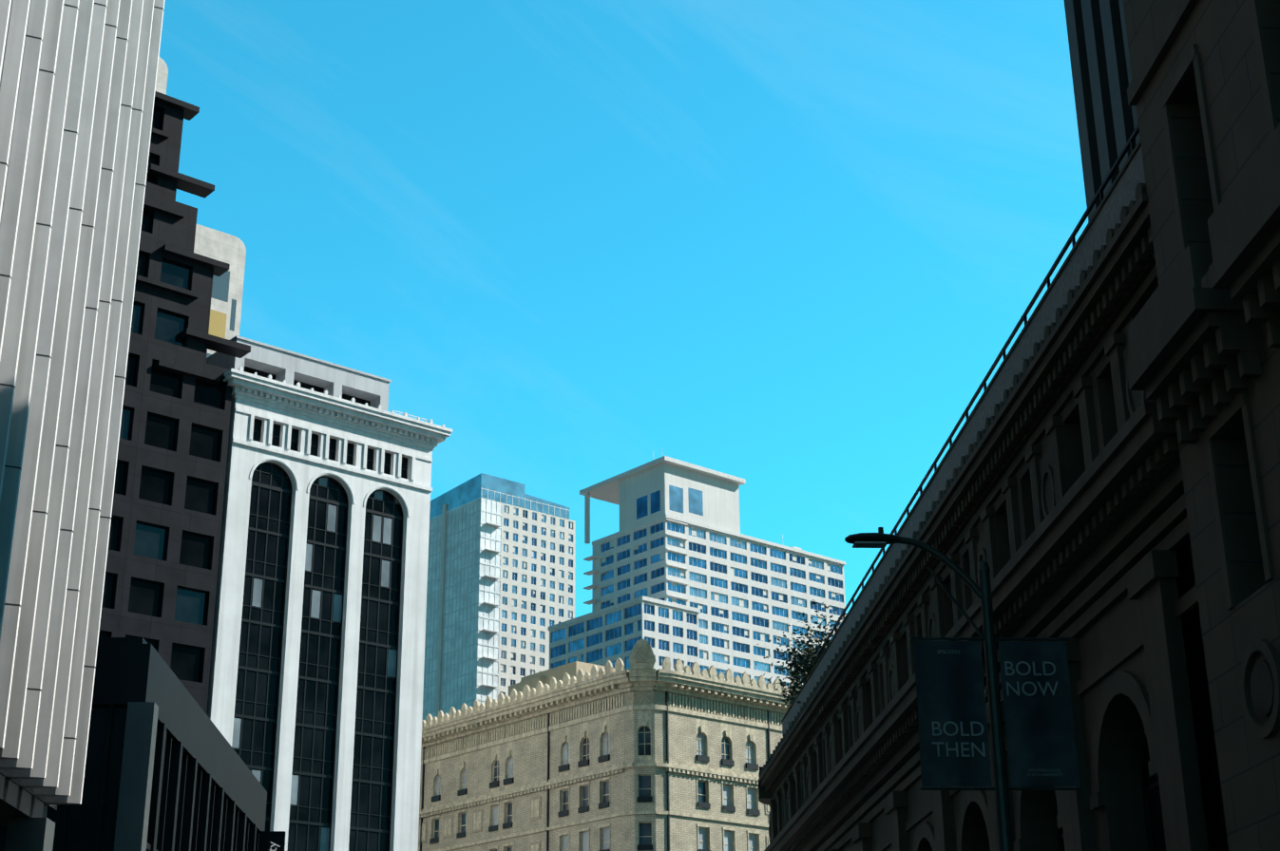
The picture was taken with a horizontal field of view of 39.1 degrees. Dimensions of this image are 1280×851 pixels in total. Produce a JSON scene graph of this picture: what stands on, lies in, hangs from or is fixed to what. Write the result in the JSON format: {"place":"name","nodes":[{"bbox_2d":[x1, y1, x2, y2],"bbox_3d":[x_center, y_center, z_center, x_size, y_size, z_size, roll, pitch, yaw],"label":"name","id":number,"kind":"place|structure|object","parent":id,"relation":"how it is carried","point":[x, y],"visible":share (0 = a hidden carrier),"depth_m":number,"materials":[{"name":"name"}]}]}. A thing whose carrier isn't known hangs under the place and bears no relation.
{"place":"outdoors","nodes":[
{"label":"outdoors","id":0,"kind":"place"},
{"bbox_2d":[0,0,164,850],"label":"fin tower","id":1,"kind":"structure","parent":0,"point":[78,80],"depth_m":40.80,"materials":[{"name":"concrete"}]},
{"bbox_2d":[421,473,575,726],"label":"building","id":2,"kind":"structure","parent":0,"point":[501,587],"depth_m":422.25,"materials":[{"name":"white concrete"}]},
{"bbox_2d":[418,638,796,850],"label":"grand hotel","id":3,"kind":"structure","parent":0,"point":[642,754],"depth_m":153.32,"materials":[{"name":"beige stone"}]},
{"bbox_2d":[508,661,615,700],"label":"building","id":4,"kind":"structure","parent":3,"relation":"on","point":[571,670],"depth_m":212.08,"materials":[{"name":"paint"}]},
{"bbox_2d":[158,0,1088,617],"label":"sky","id":5,"kind":"structure","parent":0,"point":[784,248],"materials":[{"name":"blue"}]},
{"bbox_2d":[579,448,846,693],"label":"building","id":6,"kind":"structure","parent":0,"point":[678,538],"depth_m":376.19,"materials":[{"name":"white concrete"}]},
{"bbox_2d":[547,595,700,674],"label":"tower wing","id":7,"kind":"structure","parent":6,"relation":"attached to","point":[663,629],"depth_m":345.58,"materials":[{"name":"white concrete"}]},
{"bbox_2d":[844,527,1082,850],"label":"street lamp","id":8,"kind":"object","parent":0,"point":[880,539],"visible":1,"depth_m":23.66,"materials":[{"name":"metal"}]},
{"bbox_2d":[913,641,1080,786],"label":"banners","id":9,"kind":"object","parent":8,"relation":"attached to","point":[1039,725],"visible":0.9,"depth_m":23.40,"materials":[{"name":"fabric"}]},
{"bbox_2d":[936,649,956,653],"bbox_3d":[4.047,2.972,23.634,0.292,0.049,0.004,1,-21,-3],"label":"banner text","id":10,"kind":"object","parent":9,"relation":"attached to","point":[946,653],"visible":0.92,"depth_m":23.63,"materials":[{"name":"grey paint"}]},
{"bbox_2d":[931,721,985,757],"bbox_3d":[4.104,4.045,23.219,0.690,0.457,0.004,1,-21,-3],"label":"banner text","id":11,"kind":"object","parent":9,"relation":"attached to","point":[983,754],"visible":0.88,"depth_m":23.22,"materials":[{"name":"grey paint"}]},
{"bbox_2d":[1004,661,1057,696],"bbox_3d":[5.129,3.314,23.567,0.694,0.459,0.004,1,-21,-3],"label":"banner text","id":12,"kind":"object","parent":9,"relation":"attached to","point":[1023,684],"visible":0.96,"depth_m":23.57,"materials":[{"name":"grey paint"}]},
{"bbox_2d":[1027,768,1062,776],"bbox_3d":[5.200,4.460,23.124,0.464,0.094,0.004,1,-21,-3],"label":"banner text","id":13,"kind":"object","parent":9,"relation":"attached to","point":[1045,774],"visible":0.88,"depth_m":23.12,"materials":[{"name":"grey paint"}]},
{"label":"ground","id":14,"kind":"structure","parent":0,"visible":0},
{"bbox_2d":[0,637,286,850],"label":"building","id":15,"kind":"structure","parent":14,"relation":"on","point":[166,769],"depth_m":50.31,"materials":[{"name":"grey concrete"}]},
{"bbox_2d":[269,841,279,850],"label":"sign lettering","id":16,"kind":"object","parent":15,"relation":"attached to","point":[274,846],"visible":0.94,"depth_m":70.19},
{"bbox_2d":[98,91,250,713],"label":"dark stepped tower","id":17,"kind":"structure","parent":14,"relation":"on","point":[160,586],"depth_m":126.47,"materials":[{"name":"concrete"}]},
{"bbox_2d":[155,57,246,358],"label":"building","id":18,"kind":"structure","parent":14,"relation":"on","point":[226,303],"depth_m":168.90,"materials":[{"name":"beige concrete"}]},
{"bbox_2d":[206,335,452,850],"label":"building","id":19,"kind":"structure","parent":14,"relation":"on","point":[315,704],"depth_m":130.94,"materials":[{"name":"paint"}]},
{"bbox_2d":[757,124,1228,850],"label":"bank hall","id":20,"kind":"structure","parent":14,"relation":"on","point":[1052,493],"depth_m":35.11,"materials":[{"name":"stone"}]},
{"bbox_2d":[763,638,819,725],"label":"roof tree","id":21,"kind":"object","parent":20,"relation":"on","point":[794,691],"visible":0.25,"depth_m":76.72,"materials":[{"name":"green plant"}]},
{"bbox_2d":[754,612,842,704],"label":"roof tree","id":22,"kind":"object","parent":20,"relation":"on","point":[793,664],"visible":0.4,"depth_m":74.12,"materials":[{"name":"green plant"}]},
{"bbox_2d":[789,593,846,677],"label":"roof tree","id":23,"kind":"object","parent":20,"relation":"on","point":[811,656],"visible":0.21,"depth_m":71.34,"materials":[{"name":"green plant"}]},
{"bbox_2d":[1063,0,1140,222],"bbox_3d":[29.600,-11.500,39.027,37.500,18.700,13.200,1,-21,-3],"label":"ribbed tower","id":24,"kind":"structure","parent":14,"relation":"on","point":[1102,79],"depth_m":41.76,"materials":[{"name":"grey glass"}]},
{"bbox_2d":[1122,0,1279,850],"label":"building","id":25,"kind":"structure","parent":14,"relation":"on","point":[1203,328],"depth_m":25.36,"materials":[{"name":"brown stone"}]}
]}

